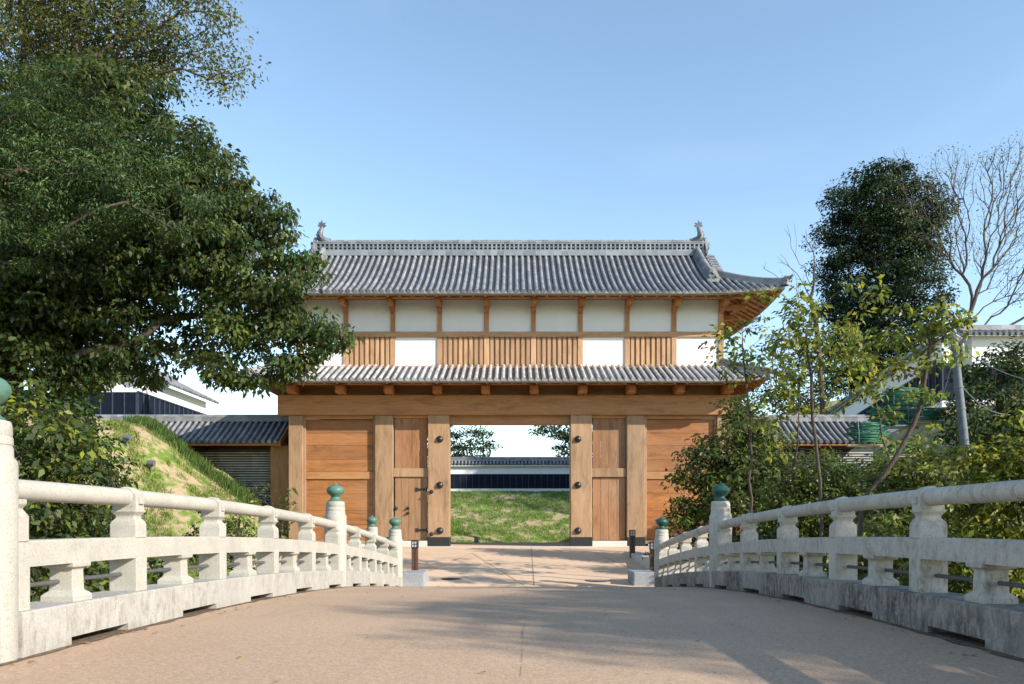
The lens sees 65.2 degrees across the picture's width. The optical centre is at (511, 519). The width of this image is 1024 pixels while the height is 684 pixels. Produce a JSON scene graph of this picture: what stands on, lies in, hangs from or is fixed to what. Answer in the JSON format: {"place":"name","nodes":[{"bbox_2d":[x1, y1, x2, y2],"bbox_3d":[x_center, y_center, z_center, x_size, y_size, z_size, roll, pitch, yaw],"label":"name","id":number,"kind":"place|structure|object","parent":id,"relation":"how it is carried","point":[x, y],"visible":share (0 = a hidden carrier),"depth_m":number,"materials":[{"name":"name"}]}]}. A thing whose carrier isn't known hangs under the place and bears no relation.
{"place":"outdoors","nodes":[
{"label":"outdoors","id":0,"kind":"place"},
{"bbox_2d":[32,418,256,588],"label":"bank grass","id":1,"kind":"structure","parent":0,"point":[123,424],"depth_m":28.33,"materials":[{"name":"green plant"}]},
{"bbox_2d":[122,414,265,516],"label":"tall grass","id":2,"kind":"structure","parent":0,"point":[185,450],"depth_m":30.89,"materials":[{"name":"green plant"}]},
{"bbox_2d":[229,542,694,586],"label":"approach path","id":3,"kind":"structure","parent":0,"point":[566,566],"depth_m":24.56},
{"bbox_2d":[411,540,418,569],"bbox_3d":[-2.730,1.031,22.500,0.190,0.925,0.190,0,0,0],"label":"bollard lamp","id":4,"kind":"object","parent":3,"relation":"on","point":[414,553],"visible":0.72,"depth_m":22.44,"materials":[{"name":"brown paint"}]},
{"bbox_2d":[244,220,793,546],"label":"castle gate","id":5,"kind":"structure","parent":3,"relation":"on","point":[603,337],"depth_m":31.63,"materials":[{"name":"brown wood"}]},
{"bbox_2d":[394,477,426,539],"bbox_3d":[-3.993,-0.450,31.525,1.315,2.480,0.200,0,0,0],"label":"side door","id":6,"kind":"structure","parent":5,"relation":"in","point":[410,507],"depth_m":31.57,"materials":[{"name":"brown wood"}]},
{"bbox_2d":[428,547,635,585],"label":"path joints","id":7,"kind":"object","parent":3,"relation":"on","point":[532,566],"visible":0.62,"depth_m":24.24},
{"bbox_2d":[586,579,610,580],"bbox_3d":[2.250,1.571,20.900,0.680,0.010,0.680,0,0,0],"label":"drain cover","id":8,"kind":"object","parent":3,"relation":"on","point":[598,580],"visible":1,"depth_m":20.75,"materials":[{"name":"metal"}]},
{"bbox_2d":[629,530,635,557],"bbox_3d":[4.000,0.791,26.600,0.190,0.925,0.190,0,0,0],"label":"bollard lamp","id":9,"kind":"object","parent":3,"relation":"on","point":[632,534],"visible":0.85,"depth_m":26.54,"materials":[{"name":"black metal"}]},
{"bbox_2d":[624,551,648,569],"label":"planter kerb","id":10,"kind":"structure","parent":3,"relation":"on","point":[637,556],"depth_m":24.79,"materials":[{"name":"stone"}]},
{"bbox_2d":[649,542,653,570],"bbox_3d":[3.880,1.060,22.000,0.190,0.925,0.190,0,0,0],"label":"bollard lamp","id":11,"kind":"object","parent":3,"relation":"on","point":[651,556],"visible":0.5,"depth_m":21.94,"materials":[{"name":"black metal"}]},
{"bbox_2d":[655,393,835,549],"bbox_3d":[7.136,-1.149,24.532,5.530,5.591,3.309,0,0,0],"label":"shrub","id":12,"kind":"object","parent":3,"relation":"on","point":[725,472],"visible":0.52,"depth_m":24.07,"materials":[{"name":"green plant"}]},
{"bbox_2d":[419,490,598,541],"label":"bank grass","id":13,"kind":"structure","parent":0,"point":[463,493],"depth_m":51.85,"materials":[{"name":"green plant"}]},
{"bbox_2d":[0,0,1023,456],"label":"sky","id":14,"kind":"structure","parent":0,"point":[373,119],"materials":[{"name":"blue"}]},
{"bbox_2d":[14,397,1023,593],"bbox_3d":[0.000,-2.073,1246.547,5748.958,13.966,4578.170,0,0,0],"label":"ground","id":15,"kind":"structure","parent":0,"point":[158,451],"depth_m":30.24,"materials":[{"name":"plant"}]},
{"bbox_2d":[0,376,145,601],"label":"shrub","id":16,"kind":"object","parent":15,"relation":"on","point":[34,464],"visible":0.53,"depth_m":11.35,"materials":[{"name":"green plant"}]},
{"bbox_2d":[15,392,149,591],"bbox_3d":[-8.403,1.131,15.413,2.649,7.085,2.333,0,0,0],"label":"shrub","id":17,"kind":"object","parent":15,"relation":"on","point":[85,410],"visible":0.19,"depth_m":15.39,"materials":[{"name":"green plant"}]},
{"bbox_2d":[0,53,235,275],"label":"evergreen tree","id":18,"kind":"object","parent":15,"relation":"on","point":[71,174],"visible":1,"depth_m":14.97,"materials":[{"name":"green plant"}]},
{"bbox_2d":[46,557,189,591],"bbox_3d":[-6.047,2.536,12.584,2.248,4.261,1.692,0,0,0],"label":"shrub","id":19,"kind":"object","parent":15,"relation":"on","point":[154,561],"visible":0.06,"depth_m":12.37,"materials":[{"name":"green plant"}]},
{"bbox_2d":[122,434,131,446],"bbox_3d":[-13.667,-2.793,28.400,0.257,0.495,0.220,0,0,0],"label":"spotlight","id":20,"kind":"object","parent":15,"relation":"on","point":[126,437],"visible":0.99,"depth_m":28.34,"materials":[{"name":"grey metal"}]},
{"bbox_2d":[47,342,218,414],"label":"plastered wall","id":21,"kind":"structure","parent":15,"relation":"on","point":[121,399],"depth_m":41.98,"materials":[{"name":"white paint"}]},
{"bbox_2d":[0,0,272,123],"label":"camphor tree","id":22,"kind":"object","parent":15,"relation":"on","point":[42,19],"visible":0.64,"depth_m":21.01,"materials":[{"name":"green plant"}]},
{"bbox_2d":[146,460,155,472],"bbox_3d":[-12.544,-1.836,27.800,0.257,0.495,0.220,0,0,0],"label":"spotlight","id":23,"kind":"object","parent":15,"relation":"on","point":[150,463],"visible":1,"depth_m":27.74,"materials":[{"name":"grey metal"}]},
{"bbox_2d":[0,46,365,436],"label":"broadleaf tree","id":24,"kind":"object","parent":15,"relation":"on","point":[67,308],"visible":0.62,"depth_m":17.35,"materials":[{"name":"green plant"}]},
{"bbox_2d":[97,415,288,538],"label":"wing wall","id":25,"kind":"structure","parent":15,"relation":"on","point":[253,449],"depth_m":33.67,"materials":[{"name":"tile"}]},
{"bbox_2d":[156,499,256,570],"bbox_3d":[-6.970,1.483,18.938,2.431,3.990,1.606,0,0,0],"label":"shrub","id":26,"kind":"object","parent":15,"relation":"on","point":[229,525],"visible":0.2,"depth_m":18.96,"materials":[{"name":"green plant"}]},
{"bbox_2d":[239,481,298,557],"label":"shrub","id":27,"kind":"object","parent":15,"relation":"on","point":[281,531],"visible":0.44,"depth_m":22.98,"materials":[{"name":"green plant"}]},
{"bbox_2d":[403,570,427,585],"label":"granite block","id":28,"kind":"structure","parent":15,"relation":"on","point":[415,577],"depth_m":19.75,"materials":[{"name":"grey stone"}]},
{"bbox_2d":[419,424,502,456],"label":"pine tree","id":29,"kind":"object","parent":15,"relation":"on","point":[475,433],"visible":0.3,"depth_m":77.64,"materials":[{"name":"green plant"}]},
{"bbox_2d":[419,457,592,492],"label":"plastered wall","id":30,"kind":"structure","parent":15,"relation":"on","point":[518,474],"depth_m":58.12,"materials":[{"name":"paint"}]},
{"bbox_2d":[0,586,1023,683],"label":"bridge deck","id":31,"kind":"structure","parent":15,"relation":"on","point":[450,634],"depth_m":5.36,"materials":[{"name":"concrete"}]},
{"bbox_2d":[0,586,354,665],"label":"gutter dirt","id":32,"kind":"structure","parent":31,"relation":"on","point":[96,636],"depth_m":6.02,"materials":[{"name":"brown soil"}]},
{"bbox_2d":[0,378,402,663],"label":"bridge railing","id":33,"kind":"object","parent":31,"relation":"on","point":[65,609],"visible":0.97,"depth_m":6.50,"materials":[{"name":"stone"}]},
{"bbox_2d":[12,585,989,681],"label":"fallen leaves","id":34,"kind":"object","parent":31,"relation":"on","point":[510,594],"visible":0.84,"depth_m":6.39,"materials":[{"name":"brown plant"}]},
{"bbox_2d":[521,589,526,673],"bbox_3d":[0.204,1.235,11.310,0.012,0.798,15.424,0,0,1],"label":"deck seam","id":35,"kind":"object","parent":31,"relation":"on","point":[522,638],"visible":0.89,"depth_m":5.29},
{"bbox_2d":[654,479,1023,657],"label":"bridge railing","id":36,"kind":"object","parent":31,"relation":"on","point":[989,609],"visible":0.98,"depth_m":7.10,"materials":[{"name":"stone"}]},
{"bbox_2d":[706,587,1023,660],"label":"gutter dirt","id":37,"kind":"structure","parent":31,"relation":"on","point":[957,639],"depth_m":5.86,"materials":[{"name":"brown soil"}]},
{"bbox_2d":[528,424,592,456],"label":"pine tree","id":38,"kind":"object","parent":15,"relation":"on","point":[564,434],"visible":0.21,"depth_m":73.91,"materials":[{"name":"green plant"}]},
{"bbox_2d":[628,570,653,585],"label":"granite block","id":39,"kind":"structure","parent":15,"relation":"on","point":[640,577],"depth_m":19.90,"materials":[{"name":"grey stone"}]},
{"bbox_2d":[694,525,827,573],"bbox_3d":[6.441,1.121,20.986,4.029,2.071,2.095,0,0,0],"label":"shrub","id":40,"kind":"object","parent":15,"relation":"on","point":[735,539],"visible":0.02,"depth_m":20.71,"materials":[{"name":"green plant"}]},
{"bbox_2d":[697,287,831,512],"bbox_3d":[6.106,-1.680,19.425,3.075,8.075,1.612,0,0,0],"label":"young tree","id":41,"kind":"object","parent":15,"relation":"on","point":[744,355],"visible":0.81,"depth_m":19.50,"materials":[{"name":"green plant"}]},
{"bbox_2d":[724,355,841,525],"bbox_3d":[6.896,-1.064,20.459,3.089,6.441,1.396,0,0,0],"label":"young tree","id":42,"kind":"object","parent":15,"relation":"on","point":[769,459],"visible":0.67,"depth_m":20.46,"materials":[{"name":"green plant"}]},
{"bbox_2d":[763,226,824,414],"bbox_3d":[13.398,-9.196,38.055,2.980,9.849,0.790,0,0,0],"label":"bare tree","id":43,"kind":"object","parent":15,"relation":"on","point":[821,400],"visible":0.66,"depth_m":37.91,"materials":[{"name":"brown plant"}]},
{"bbox_2d":[750,334,839,414],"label":"evergreen tree","id":44,"kind":"object","parent":15,"relation":"on","point":[816,401],"visible":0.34,"depth_m":51.87,"materials":[{"name":"green plant"}]},
{"bbox_2d":[731,415,887,534],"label":"wing wall","id":45,"kind":"structure","parent":15,"relation":"on","point":[831,430],"depth_m":33.67,"materials":[{"name":"tile"}]},
{"bbox_2d":[764,268,888,566],"bbox_3d":[7.119,-1.688,18.041,2.880,7.748,1.845,0,0,0],"label":"young tree","id":46,"kind":"object","parent":15,"relation":"on","point":[802,341],"visible":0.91,"depth_m":17.97,"materials":[{"name":"green plant"}]},
{"bbox_2d":[753,446,901,570],"bbox_3d":[8.150,0.152,20.504,3.985,4.059,2.602,0,0,0],"label":"shrub","id":47,"kind":"object","parent":15,"relation":"on","point":[832,492],"visible":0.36,"depth_m":20.14,"materials":[{"name":"green plant"}]},
{"bbox_2d":[843,422,889,446],"bbox_3d":[12.262,-2.961,27.579,1.628,0.882,0.427,0,0,0],"label":"green bundle","id":48,"kind":"object","parent":15,"relation":"on","point":[867,428],"visible":0.92,"depth_m":27.51,"materials":[{"name":"plastic"}]},
{"bbox_2d":[799,157,965,398],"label":"evergreen tree","id":49,"kind":"object","parent":15,"relation":"on","point":[877,224],"visible":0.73,"depth_m":45.14,"materials":[{"name":"green plant"}]},
{"bbox_2d":[800,512,973,593],"bbox_3d":[6.628,2.388,13.982,3.280,5.050,2.490,0,0,0],"label":"shrub","id":50,"kind":"object","parent":15,"relation":"on","point":[902,580],"visible":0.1,"depth_m":13.77,"materials":[{"name":"green plant"}]},
{"bbox_2d":[865,406,918,428],"bbox_3d":[13.564,-3.665,28.573,1.910,0.808,0.407,0,0,0],"label":"green bundle","id":51,"kind":"object","parent":15,"relation":"on","point":[906,411],"visible":0.61,"depth_m":28.51,"materials":[{"name":"plastic"}]},
{"bbox_2d":[825,325,962,433],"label":"sloping wall","id":52,"kind":"structure","parent":15,"relation":"on","point":[857,408],"depth_m":37.32,"materials":[{"name":"white paint"}]},
{"bbox_2d":[880,442,917,456],"bbox_3d":[13.152,-2.391,27.063,1.284,0.511,0.348,0,0,0],"label":"green bundle","id":53,"kind":"object","parent":15,"relation":"on","point":[889,446],"visible":0.22,"depth_m":27.04,"materials":[{"name":"plastic"}]},
{"bbox_2d":[851,360,950,575],"bbox_3d":[9.397,-0.574,19.441,2.548,6.771,1.466,0,0,0],"label":"young tree","id":54,"kind":"object","parent":15,"relation":"on","point":[897,443],"visible":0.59,"depth_m":19.46,"materials":[{"name":"green plant"}]},
{"bbox_2d":[879,387,934,408],"bbox_3d":[14.641,-4.502,29.558,2.130,0.804,0.453,0,0,0],"label":"green bundle","id":55,"kind":"object","parent":15,"relation":"on","point":[893,399],"visible":0.55,"depth_m":29.50,"materials":[{"name":"plastic"}]},
{"bbox_2d":[840,284,979,563],"bbox_3d":[7.583,0.096,15.536,2.763,9.305,1.403,0,0,0],"label":"young tree","id":56,"kind":"object","parent":15,"relation":"on","point":[940,327],"visible":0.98,"depth_m":15.46,"materials":[{"name":"green plant"}]},
{"bbox_2d":[841,430,1011,573],"bbox_3d":[9.131,0.372,17.541,3.992,4.686,2.569,0,0,0],"label":"shrub","id":57,"kind":"object","parent":15,"relation":"on","point":[925,469],"visible":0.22,"depth_m":17.42,"materials":[{"name":"green plant"}]},
{"bbox_2d":[911,407,945,423],"bbox_3d":[14.636,-3.670,28.068,1.250,0.560,0.374,0,0,0],"label":"green bundle","id":58,"kind":"object","parent":15,"relation":"on","point":[930,413],"visible":0.68,"depth_m":28.00,"materials":[{"name":"plastic"}]},
{"bbox_2d":[885,131,1023,368],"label":"bare tree","id":59,"kind":"object","parent":15,"relation":"on","point":[973,299],"visible":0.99,"depth_m":39.95,"materials":[{"name":"brown plant"}]},
{"bbox_2d":[913,409,1023,603],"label":"shrub","id":60,"kind":"object","parent":15,"relation":"on","point":[1011,463],"visible":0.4,"depth_m":14.24,"materials":[{"name":"green plant"}]},
{"bbox_2d":[931,335,1023,481],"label":"ivy covered tree","id":61,"kind":"object","parent":15,"relation":"on","point":[1012,359],"visible":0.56,"depth_m":26.73,"materials":[{"name":"green plant"}]},
{"bbox_2d":[938,338,1023,458],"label":"leaning pole","id":62,"kind":"object","parent":15,"relation":"on","point":[958,387],"visible":0.74,"depth_m":22.91,"materials":[{"name":"grey metal"}]},
{"bbox_2d":[956,325,1023,404],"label":"plastered wall","id":63,"kind":"structure","parent":15,"relation":"on","point":[980,338],"depth_m":34.60,"materials":[{"name":"white paint"}]},
{"bbox_2d":[1017,367,1023,399],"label":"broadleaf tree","id":64,"kind":"object","parent":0,"point":[1019,394],"visible":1,"depth_m":11.06,"materials":[{"name":"green plant"}]}
]}

